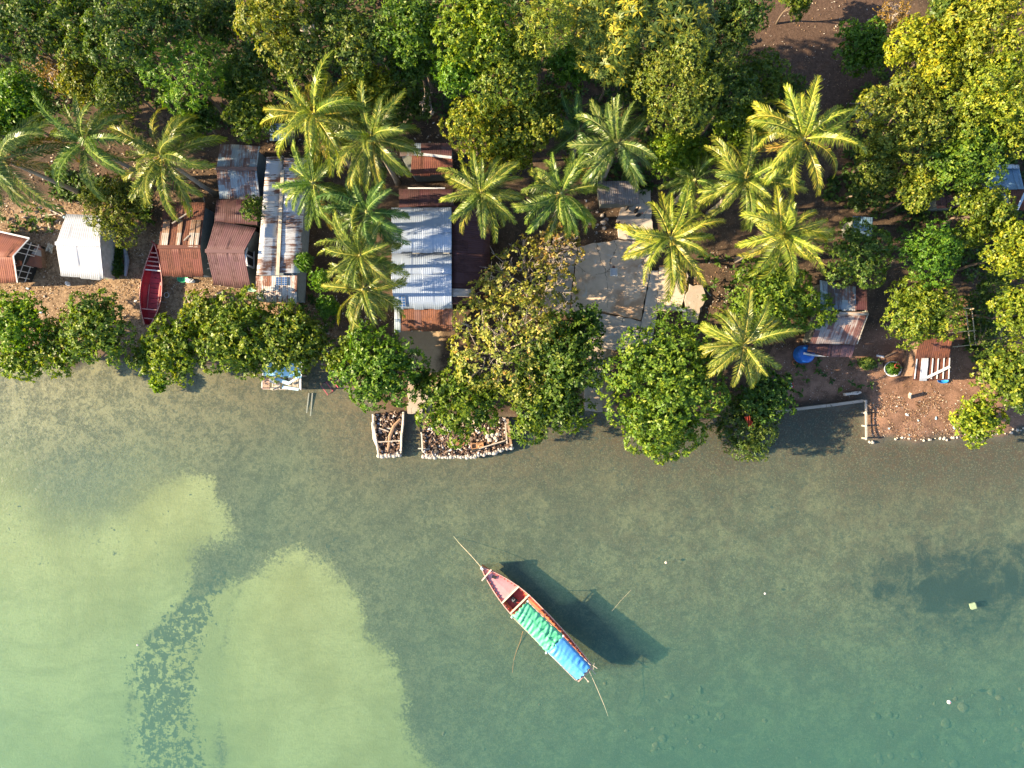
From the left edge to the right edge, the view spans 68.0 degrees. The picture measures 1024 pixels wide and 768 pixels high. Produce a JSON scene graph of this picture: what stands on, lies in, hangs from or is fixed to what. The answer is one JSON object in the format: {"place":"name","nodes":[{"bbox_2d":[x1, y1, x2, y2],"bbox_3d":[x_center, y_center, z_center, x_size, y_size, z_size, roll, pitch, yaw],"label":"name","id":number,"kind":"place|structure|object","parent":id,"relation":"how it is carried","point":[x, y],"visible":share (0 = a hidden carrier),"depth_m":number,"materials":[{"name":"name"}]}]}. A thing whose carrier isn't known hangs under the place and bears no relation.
{"place":"outdoors","nodes":[
{"label":"outdoors","id":0,"kind":"place"},
{"bbox_2d":[0,0,1023,767],"bbox_3d":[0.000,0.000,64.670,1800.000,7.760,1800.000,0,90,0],"label":"ground","id":1,"kind":"structure","parent":0,"point":[220,570],"depth_m":63.99,"materials":[{"name":"soil"}]},
{"bbox_2d":[0,231,45,282],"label":"shack","id":2,"kind":"structure","parent":1,"relation":"on","point":[22,259],"depth_m":60.12,"materials":[{"name":"brown paint"}]},
{"bbox_2d":[0,289,53,352],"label":"shore tree","id":3,"kind":"object","parent":1,"relation":"on","point":[16,322],"visible":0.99,"depth_m":57.80,"materials":[{"name":"green plant"}]},
{"bbox_2d":[0,65,61,143],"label":"tree","id":4,"kind":"object","parent":1,"relation":"on","point":[14,102],"visible":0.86,"depth_m":54.89,"materials":[{"name":"green plant"}]},
{"bbox_2d":[0,111,80,221],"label":"coconut palm","id":5,"kind":"object","parent":1,"relation":"on","point":[21,135],"visible":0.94,"depth_m":54.37,"materials":[{"name":"green plant"}]},
{"bbox_2d":[0,0,83,81],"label":"tree","id":6,"kind":"object","parent":1,"relation":"on","point":[25,9],"visible":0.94,"depth_m":51.38,"materials":[{"name":"green plant"}]},
{"bbox_2d":[25,317,93,379],"bbox_3d":[-35.389,-2.597,60.531,5.026,5.080,4.607,30,90,0],"label":"bush","id":7,"kind":"object","parent":1,"relation":"on","point":[52,348],"visible":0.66,"depth_m":58.79,"materials":[{"name":"green plant"}]},
{"bbox_2d":[55,214,115,279],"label":"shed","id":8,"kind":"structure","parent":1,"relation":"on","point":[83,252],"depth_m":59.94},
{"bbox_2d":[30,90,143,202],"bbox_3d":[-30.235,-16.747,57.071,7.594,11.013,7.042,0,90,0],"label":"coconut palm","id":9,"kind":"object","parent":1,"relation":"on","point":[94,127],"visible":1,"depth_m":53.55,"materials":[{"name":"green plant"}]},
{"bbox_2d":[34,0,142,84],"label":"tree","id":10,"kind":"object","parent":1,"relation":"on","point":[62,15],"visible":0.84,"depth_m":51.50,"materials":[{"name":"green plant"}]},
{"bbox_2d":[53,55,128,114],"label":"tree","id":11,"kind":"object","parent":1,"relation":"on","point":[72,82],"visible":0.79,"depth_m":54.47,"materials":[{"name":"green plant"}]},
{"bbox_2d":[48,287,137,368],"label":"shore tree","id":12,"kind":"object","parent":1,"relation":"on","point":[90,318],"visible":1,"depth_m":57.85,"materials":[{"name":"green plant"}]},
{"bbox_2d":[76,172,148,249],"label":"tree","id":13,"kind":"object","parent":1,"relation":"on","point":[109,222],"visible":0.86,"depth_m":58.43,"materials":[{"name":"green plant"}]},
{"bbox_2d":[89,59,167,124],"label":"tree","id":14,"kind":"object","parent":1,"relation":"on","point":[110,82],"visible":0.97,"depth_m":54.05,"materials":[{"name":"green plant"}]},
{"bbox_2d":[80,0,189,94],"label":"tree","id":15,"kind":"object","parent":1,"relation":"on","point":[122,18],"visible":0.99,"depth_m":50.96,"materials":[{"name":"green plant"}]},
{"bbox_2d":[139,241,162,324],"bbox_3d":[-29.457,-8.227,62.126,1.888,1.100,6.834,0,90,0],"label":"rowing boat","id":16,"kind":"object","parent":1,"relation":"on","point":[151,292],"visible":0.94,"depth_m":62.35,"materials":[{"name":"red paint"}]},
{"bbox_2d":[107,107,228,221],"bbox_3d":[-24.750,-16.052,57.221,7.911,10.862,8.184,0,90,0],"label":"coconut palm","id":17,"kind":"object","parent":1,"relation":"on","point":[151,168],"visible":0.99,"depth_m":53.87,"materials":[{"name":"green plant"}]},
{"bbox_2d":[139,312,206,388],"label":"shore tree","id":18,"kind":"object","parent":1,"relation":"on","point":[170,341],"visible":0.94,"depth_m":58.28,"materials":[{"name":"green plant"}]},
{"bbox_2d":[140,0,223,66],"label":"tree","id":19,"kind":"object","parent":1,"relation":"on","point":[167,8],"visible":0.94,"depth_m":52.08,"materials":[{"name":"green plant"}]},
{"bbox_2d":[135,27,229,116],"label":"tree","id":20,"kind":"object","parent":1,"relation":"on","point":[177,90],"visible":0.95,"depth_m":52.70,"materials":[{"name":"green plant"}]},
{"bbox_2d":[157,202,213,276],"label":"shack","id":21,"kind":"structure","parent":1,"relation":"on","point":[181,257],"depth_m":59.62,"materials":[{"name":"metal"}]},
{"bbox_2d":[188,0,250,54],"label":"tree","id":22,"kind":"object","parent":1,"relation":"on","point":[224,33],"visible":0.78,"depth_m":54.81,"materials":[{"name":"green plant"}]},
{"bbox_2d":[205,199,261,287],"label":"shack","id":23,"kind":"structure","parent":1,"relation":"on","point":[231,250],"depth_m":59.47,"materials":[{"name":"brown metal"}]},
{"bbox_2d":[189,284,280,375],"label":"shore tree","id":24,"kind":"object","parent":1,"relation":"on","point":[231,327],"visible":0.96,"depth_m":57.92,"materials":[{"name":"green plant"}]},
{"bbox_2d":[215,144,265,202],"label":"shack","id":25,"kind":"structure","parent":1,"relation":"on","point":[240,169],"depth_m":59.69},
{"bbox_2d":[220,89,277,143],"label":"tree","id":26,"kind":"object","parent":1,"relation":"on","point":[254,117],"visible":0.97,"depth_m":55.61,"materials":[{"name":"green plant"}]},
{"bbox_2d":[226,34,287,103],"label":"tree","id":27,"kind":"object","parent":1,"relation":"on","point":[244,65],"visible":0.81,"depth_m":54.82,"materials":[{"name":"green plant"}]},
{"bbox_2d":[233,0,319,87],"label":"tree","id":28,"kind":"object","parent":1,"relation":"on","point":[288,9],"visible":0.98,"depth_m":50.14,"materials":[{"name":"green plant"}]},
{"bbox_2d":[256,157,312,303],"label":"shack","id":29,"kind":"structure","parent":1,"relation":"on","point":[284,238],"depth_m":59.52,"materials":[{"name":"metal"}]},
{"bbox_2d":[250,297,325,383],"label":"shore tree","id":30,"kind":"object","parent":1,"relation":"on","point":[281,344],"visible":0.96,"depth_m":58.21,"materials":[{"name":"green plant"}]},
{"bbox_2d":[272,30,329,110],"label":"tree","id":31,"kind":"object","parent":1,"relation":"on","point":[308,66],"visible":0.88,"depth_m":50.83,"materials":[{"name":"green plant"}]},
{"bbox_2d":[271,140,352,230],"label":"coconut palm","id":32,"kind":"object","parent":1,"relation":"on","point":[314,186],"visible":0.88,"depth_m":53.54,"materials":[{"name":"green plant"}]},
{"bbox_2d":[260,48,370,176],"bbox_3d":[-13.313,-18.491,56.076,6.750,12.966,8.138,42,90,0],"label":"coconut palm","id":33,"kind":"object","parent":1,"relation":"on","point":[306,115],"visible":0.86,"depth_m":51.72,"materials":[{"name":"green plant"}]},
{"bbox_2d":[314,8,385,84],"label":"tree","id":34,"kind":"object","parent":1,"relation":"on","point":[350,33],"visible":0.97,"depth_m":50.85,"materials":[{"name":"green plant"}]},
{"bbox_2d":[313,166,410,252],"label":"coconut palm","id":35,"kind":"object","parent":1,"relation":"on","point":[372,200],"visible":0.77,"depth_m":53.84,"materials":[{"name":"green plant"}]},
{"bbox_2d":[315,204,410,294],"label":"coconut palm","id":36,"kind":"object","parent":1,"relation":"on","point":[365,260],"visible":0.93,"depth_m":53.23,"materials":[{"name":"green plant"}]},
{"bbox_2d":[320,252,407,332],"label":"coconut palm","id":37,"kind":"object","parent":1,"relation":"on","point":[363,295],"visible":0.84,"depth_m":54.29,"materials":[{"name":"green plant"}]},
{"bbox_2d":[337,59,394,114],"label":"tree","id":38,"kind":"object","parent":1,"relation":"on","point":[377,79],"visible":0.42,"depth_m":53.42,"materials":[{"name":"green plant"}]},
{"bbox_2d":[317,73,423,194],"bbox_3d":[-9.809,-17.365,56.301,7.174,12.681,8.153,0,90,0],"label":"coconut palm","id":39,"kind":"object","parent":1,"relation":"on","point":[362,146],"visible":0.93,"depth_m":52.08,"materials":[{"name":"green plant"}]},
{"bbox_2d":[327,318,430,413],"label":"shore tree","id":40,"kind":"object","parent":1,"relation":"on","point":[376,363],"visible":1,"depth_m":57.19,"materials":[{"name":"green plant"}]},
{"bbox_2d":[371,411,404,454],"bbox_3d":[-10.237,4.099,63.300,2.758,1.713,3.793,0,90,0],"label":"rubble pen","id":41,"kind":"object","parent":1,"relation":"on","point":[384,422],"visible":1,"depth_m":62.79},
{"bbox_2d":[375,76,430,134],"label":"tree","id":42,"kind":"object","parent":1,"relation":"on","point":[416,109],"visible":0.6,"depth_m":55.74,"materials":[{"name":"green plant"}]},
{"bbox_2d":[372,0,451,95],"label":"tree","id":43,"kind":"object","parent":1,"relation":"on","point":[407,16],"visible":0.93,"depth_m":50.51,"materials":[{"name":"green plant"}]},
{"bbox_2d":[400,143,452,181],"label":"house","id":44,"kind":"structure","parent":1,"relation":"on","point":[435,156],"depth_m":59.57,"materials":[{"name":"metal"}]},
{"bbox_2d":[391,187,492,331],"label":"house","id":45,"kind":"structure","parent":1,"relation":"on","point":[442,258],"depth_m":59.27,"materials":[{"name":"silver metal"}]},
{"bbox_2d":[414,355,510,449],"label":"shore tree","id":46,"kind":"object","parent":1,"relation":"on","point":[460,403],"visible":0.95,"depth_m":58.00,"materials":[{"name":"green plant"}]},
{"bbox_2d":[429,34,495,105],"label":"tree","id":47,"kind":"object","parent":1,"relation":"on","point":[449,72],"visible":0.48,"depth_m":51.59,"materials":[{"name":"green plant"}]},
{"bbox_2d":[418,417,512,456],"bbox_3d":[-3.845,4.373,63.250,7.791,1.812,3.396,0,90,0],"label":"rubble pen","id":48,"kind":"object","parent":1,"relation":"on","point":[433,444],"visible":0.7,"depth_m":62.74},
{"bbox_2d":[437,94,501,165],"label":"tree","id":49,"kind":"object","parent":1,"relation":"on","point":[467,118],"visible":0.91,"depth_m":52.94,"materials":[{"name":"green plant"}]},
{"bbox_2d":[430,0,521,87],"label":"tree","id":50,"kind":"object","parent":1,"relation":"on","point":[489,15],"visible":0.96,"depth_m":49.65,"materials":[{"name":"green plant"}]},
{"bbox_2d":[436,148,523,243],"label":"coconut palm","id":51,"kind":"object","parent":1,"relation":"on","point":[490,195],"visible":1,"depth_m":53.01,"materials":[{"name":"green plant"}]},
{"bbox_2d":[460,40,539,118],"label":"tree","id":52,"kind":"object","parent":1,"relation":"on","point":[515,67],"visible":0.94,"depth_m":50.97,"materials":[{"name":"green plant"}]},
{"bbox_2d":[445,280,562,406],"bbox_3d":[-0.644,-3.160,58.981,9.024,7.875,10.089,0,90,0],"label":"sea almond tree","id":53,"kind":"object","parent":1,"relation":"on","point":[508,350],"visible":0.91,"depth_m":56.62,"materials":[{"name":"green plant"}]},
{"bbox_2d":[0,0,1023,397],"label":"undergrowth","id":54,"kind":"object","parent":1,"relation":"on","point":[118,250],"visible":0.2,"depth_m":62.05,"materials":[{"name":"green plant"}]},
{"bbox_2d":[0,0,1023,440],"bbox_3d":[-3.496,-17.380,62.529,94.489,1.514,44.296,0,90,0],"label":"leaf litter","id":55,"kind":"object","parent":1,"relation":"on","point":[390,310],"visible":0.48,"depth_m":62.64,"materials":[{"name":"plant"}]},
{"bbox_2d":[477,85,563,156],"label":"tree","id":56,"kind":"object","parent":1,"relation":"on","point":[531,124],"visible":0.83,"depth_m":53.70,"materials":[{"name":"green plant"}]},
{"bbox_2d":[467,234,579,341],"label":"sea almond tree","id":57,"kind":"object","parent":1,"relation":"on","point":[527,264],"visible":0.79,"depth_m":58.21,"materials":[{"name":"green plant"}]},
{"bbox_2d":[508,0,575,90],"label":"tree","id":58,"kind":"object","parent":1,"relation":"on","point":[533,14],"visible":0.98,"depth_m":49.41,"materials":[{"name":"green plant"}]},
{"bbox_2d":[502,359,597,447],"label":"shore tree","id":59,"kind":"object","parent":1,"relation":"on","point":[539,416],"visible":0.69,"depth_m":57.78,"materials":[{"name":"green plant"}]},
{"bbox_2d":[529,222,585,279],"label":"sea almond tree","id":60,"kind":"object","parent":1,"relation":"on","point":[556,237],"visible":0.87,"depth_m":58.15,"materials":[{"name":"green plant"}]},
{"bbox_2d":[510,149,609,241],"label":"coconut palm","id":61,"kind":"object","parent":1,"relation":"on","point":[569,204],"visible":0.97,"depth_m":53.90,"materials":[{"name":"green plant"}]},
{"bbox_2d":[511,309,613,413],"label":"shore tree","id":62,"kind":"object","parent":1,"relation":"on","point":[581,349],"visible":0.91,"depth_m":56.62,"materials":[{"name":"green plant"}]},
{"bbox_2d":[545,38,590,97],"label":"tree","id":63,"kind":"object","parent":1,"relation":"on","point":[561,58],"visible":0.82,"depth_m":54.46,"materials":[{"name":"green plant"}]},
{"bbox_2d":[546,89,611,173],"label":"coconut palm","id":64,"kind":"object","parent":1,"relation":"on","point":[576,129],"visible":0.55,"depth_m":54.69,"materials":[{"name":"green plant"}]},
{"bbox_2d":[553,0,658,81],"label":"tree","id":65,"kind":"object","parent":1,"relation":"on","point":[597,15],"visible":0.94,"depth_m":50.60,"materials":[{"name":"green plant"}]},
{"bbox_2d":[570,240,650,319],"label":"concrete yard","id":66,"kind":"structure","parent":1,"relation":"on","point":[622,293],"depth_m":62.21,"materials":[{"name":"concrete"}]},
{"bbox_2d":[563,93,658,195],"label":"coconut palm","id":67,"kind":"object","parent":1,"relation":"on","point":[616,129],"visible":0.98,"depth_m":52.46,"materials":[{"name":"green plant"}]},
{"bbox_2d":[595,319,731,456],"bbox_3d":[11.283,0.336,58.501,10.285,8.898,10.419,0,90,0],"label":"shore tree","id":68,"kind":"object","parent":1,"relation":"on","point":[694,391],"visible":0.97,"depth_m":55.75,"materials":[{"name":"green plant"}]},
{"bbox_2d":[621,382,708,465],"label":"shore tree","id":69,"kind":"object","parent":1,"relation":"on","point":[690,434],"visible":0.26,"depth_m":58.35,"materials":[{"name":"green plant"}]},
{"bbox_2d":[615,177,725,302],"bbox_3d":[11.566,-9.980,56.785,7.214,11.801,7.600,-41,90,0],"label":"coconut palm","id":70,"kind":"object","parent":1,"relation":"on","point":[677,272],"visible":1,"depth_m":52.94,"materials":[{"name":"green plant"}]},
{"bbox_2d":[624,0,720,79],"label":"tree","id":71,"kind":"object","parent":1,"relation":"on","point":[668,14],"visible":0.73,"depth_m":50.28,"materials":[{"name":"green plant"}]},
{"bbox_2d":[624,28,723,138],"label":"tree","id":72,"kind":"object","parent":1,"relation":"on","point":[700,84],"visible":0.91,"depth_m":51.11,"materials":[{"name":"green plant"}]},
{"bbox_2d":[646,126,714,185],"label":"tree","id":73,"kind":"object","parent":1,"relation":"on","point":[670,152],"visible":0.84,"depth_m":56.72,"materials":[{"name":"green plant"}]},
{"bbox_2d":[657,149,721,215],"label":"coconut palm","id":74,"kind":"object","parent":1,"relation":"on","point":[694,175],"visible":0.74,"depth_m":56.14,"materials":[{"name":"green plant"}]},
{"bbox_2d":[687,3,751,93],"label":"tree","id":75,"kind":"object","parent":1,"relation":"on","point":[729,47],"visible":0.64,"depth_m":51.61,"materials":[{"name":"green plant"}]},
{"bbox_2d":[700,64,762,135],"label":"tree","id":76,"kind":"object","parent":1,"relation":"on","point":[740,90],"visible":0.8,"depth_m":52.84,"materials":[{"name":"green plant"}]},
{"bbox_2d":[442,682,1023,767],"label":"coral heads","id":77,"kind":"object","parent":1,"relation":"on","point":[963,707],"visible":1,"depth_m":65.60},
{"bbox_2d":[705,385,783,462],"bbox_3d":[18.654,3.118,61.069,5.588,4.937,6.236,25,90,0],"label":"bush","id":78,"kind":"object","parent":1,"relation":"on","point":[752,444],"visible":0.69,"depth_m":59.85,"materials":[{"name":"green plant"}]},
{"bbox_2d":[714,0,775,53],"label":"tree","id":79,"kind":"object","parent":1,"relation":"on","point":[753,13],"visible":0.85,"depth_m":51.57,"materials":[{"name":"green plant"}]},
{"bbox_2d":[692,121,807,231],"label":"coconut palm","id":80,"kind":"object","parent":1,"relation":"on","point":[735,185],"visible":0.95,"depth_m":52.83,"materials":[{"name":"green plant"}]},
{"bbox_2d":[697,286,802,387],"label":"coconut palm","id":81,"kind":"object","parent":1,"relation":"on","point":[736,342],"visible":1,"depth_m":53.85,"materials":[{"name":"green plant"}]},
{"bbox_2d":[737,45,793,104],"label":"tree","id":82,"kind":"object","parent":1,"relation":"on","point":[765,86],"visible":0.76,"depth_m":54.70,"materials":[{"name":"green plant"}]},
{"bbox_2d":[737,366,798,423],"bbox_3d":[19.833,0.842,60.220,4.725,5.446,4.586,0,90,0],"label":"bush","id":83,"kind":"object","parent":1,"relation":"on","point":[776,398],"visible":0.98,"depth_m":58.33,"materials":[{"name":"green plant"}]},
{"bbox_2d":[728,251,820,331],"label":"tree","id":84,"kind":"object","parent":1,"relation":"on","point":[774,287],"visible":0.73,"depth_m":57.53,"materials":[{"name":"green plant"}]},
{"bbox_2d":[733,185,835,288],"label":"coconut palm","id":85,"kind":"object","parent":1,"relation":"on","point":[790,238],"visible":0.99,"depth_m":52.07,"materials":[{"name":"green plant"}]},
{"bbox_2d":[746,75,867,196],"bbox_3d":[20.010,-16.931,56.165,7.994,12.692,8.058,0,90,0],"label":"coconut palm","id":86,"kind":"object","parent":1,"relation":"on","point":[803,127],"visible":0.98,"depth_m":51.35,"materials":[{"name":"green plant"}]},
{"bbox_2d":[802,280,868,357],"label":"house","id":87,"kind":"structure","parent":1,"relation":"on","point":[850,306],"depth_m":59.84,"materials":[{"name":"metal"}]},
{"bbox_2d":[824,217,893,289],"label":"tree","id":88,"kind":"object","parent":1,"relation":"on","point":[847,264],"visible":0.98,"depth_m":56.32,"materials":[{"name":"green plant"}]},
{"bbox_2d":[831,15,895,77],"bbox_3d":[27.142,-25.791,59.506,5.186,5.756,4.710,0,90,0],"label":"bush","id":89,"kind":"object","parent":1,"relation":"on","point":[870,36],"visible":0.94,"depth_m":57.65,"materials":[{"name":"green plant"}]},
{"bbox_2d":[851,133,907,195],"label":"tree","id":90,"kind":"object","parent":1,"relation":"on","point":[887,161],"visible":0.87,"depth_m":56.99,"materials":[{"name":"green plant"}]},
{"bbox_2d":[847,66,948,163],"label":"tree","id":91,"kind":"object","parent":1,"relation":"on","point":[907,93],"visible":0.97,"depth_m":54.21,"materials":[{"name":"green plant"}]},
{"bbox_2d":[878,165,945,214],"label":"tree","id":92,"kind":"object","parent":1,"relation":"on","point":[916,180],"visible":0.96,"depth_m":55.73,"materials":[{"name":"green plant"}]},
{"bbox_2d":[870,12,968,99],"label":"tree","id":93,"kind":"object","parent":1,"relation":"on","point":[937,61],"visible":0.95,"depth_m":52.49,"materials":[{"name":"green plant"}]},
{"bbox_2d":[879,273,965,350],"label":"tree","id":94,"kind":"object","parent":1,"relation":"on","point":[912,305],"visible":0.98,"depth_m":56.63,"materials":[{"name":"green plant"}]},
{"bbox_2d":[886,218,963,289],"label":"tree","id":95,"kind":"object","parent":1,"relation":"on","point":[911,249],"visible":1,"depth_m":55.45,"materials":[{"name":"green plant"}]},
{"bbox_2d":[901,336,952,380],"bbox_3d":[33.530,-2.023,61.471,2.929,2.929,3.553,0,90,0],"label":"hut","id":96,"kind":"object","parent":1,"relation":"on","point":[927,360],"visible":0.91,"depth_m":60.49,"materials":[{"name":"brown paint"}]},
{"bbox_2d":[917,63,1002,145],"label":"tree","id":97,"kind":"object","parent":1,"relation":"on","point":[958,93],"visible":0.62,"depth_m":53.92,"materials":[{"name":"green plant"}]},
{"bbox_2d":[922,109,1008,191],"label":"tree","id":98,"kind":"object","parent":1,"relation":"on","point":[970,158],"visible":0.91,"depth_m":54.83,"materials":[{"name":"green plant"}]},
{"bbox_2d":[936,179,1022,249],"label":"tree","id":99,"kind":"object","parent":1,"relation":"on","point":[992,205],"visible":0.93,"depth_m":55.89,"materials":[{"name":"green plant"}]},
{"bbox_2d":[948,391,1010,448],"bbox_3d":[36.616,2.862,60.561,4.505,4.685,4.083,-38,90,0],"label":"bush","id":100,"kind":"object","parent":1,"relation":"on","point":[981,419],"visible":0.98,"depth_m":59.26,"materials":[{"name":"green plant"}]},
{"bbox_2d":[937,35,1023,135],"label":"tree","id":101,"kind":"object","parent":1,"relation":"on","point":[1011,95],"visible":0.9,"depth_m":52.24,"materials":[{"name":"green plant"}]},
{"bbox_2d":[942,0,1023,62],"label":"tree","id":102,"kind":"object","parent":1,"relation":"on","point":[1009,29],"visible":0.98,"depth_m":51.07,"materials":[{"name":"green plant"}]},
{"bbox_2d":[956,218,1023,281],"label":"tree","id":103,"kind":"object","parent":1,"relation":"on","point":[1004,258],"visible":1,"depth_m":54.92,"materials":[{"name":"green plant"}]},
{"bbox_2d":[967,284,1023,339],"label":"tree","id":104,"kind":"object","parent":1,"relation":"on","point":[1009,301],"visible":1,"depth_m":56.23,"materials":[{"name":"green plant"}]},
{"bbox_2d":[968,338,1023,406],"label":"shore tree","id":105,"kind":"object","parent":1,"relation":"on","point":[1005,381],"visible":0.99,"depth_m":57.63,"materials":[{"name":"green plant"}]},
{"bbox_3d":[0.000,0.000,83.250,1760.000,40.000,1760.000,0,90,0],"label":"water","id":106,"kind":"structure","parent":0,"visible":0},
{"bbox_2d":[480,564,595,681],"bbox_3d":[2.023,19.551,62.272,12.916,2.795,2.298,45,90,0],"label":"boat","id":107,"kind":"object","parent":106,"relation":"on","point":[538,624],"visible":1,"depth_m":61.22,"materials":[{"name":"multicoloured paint"}]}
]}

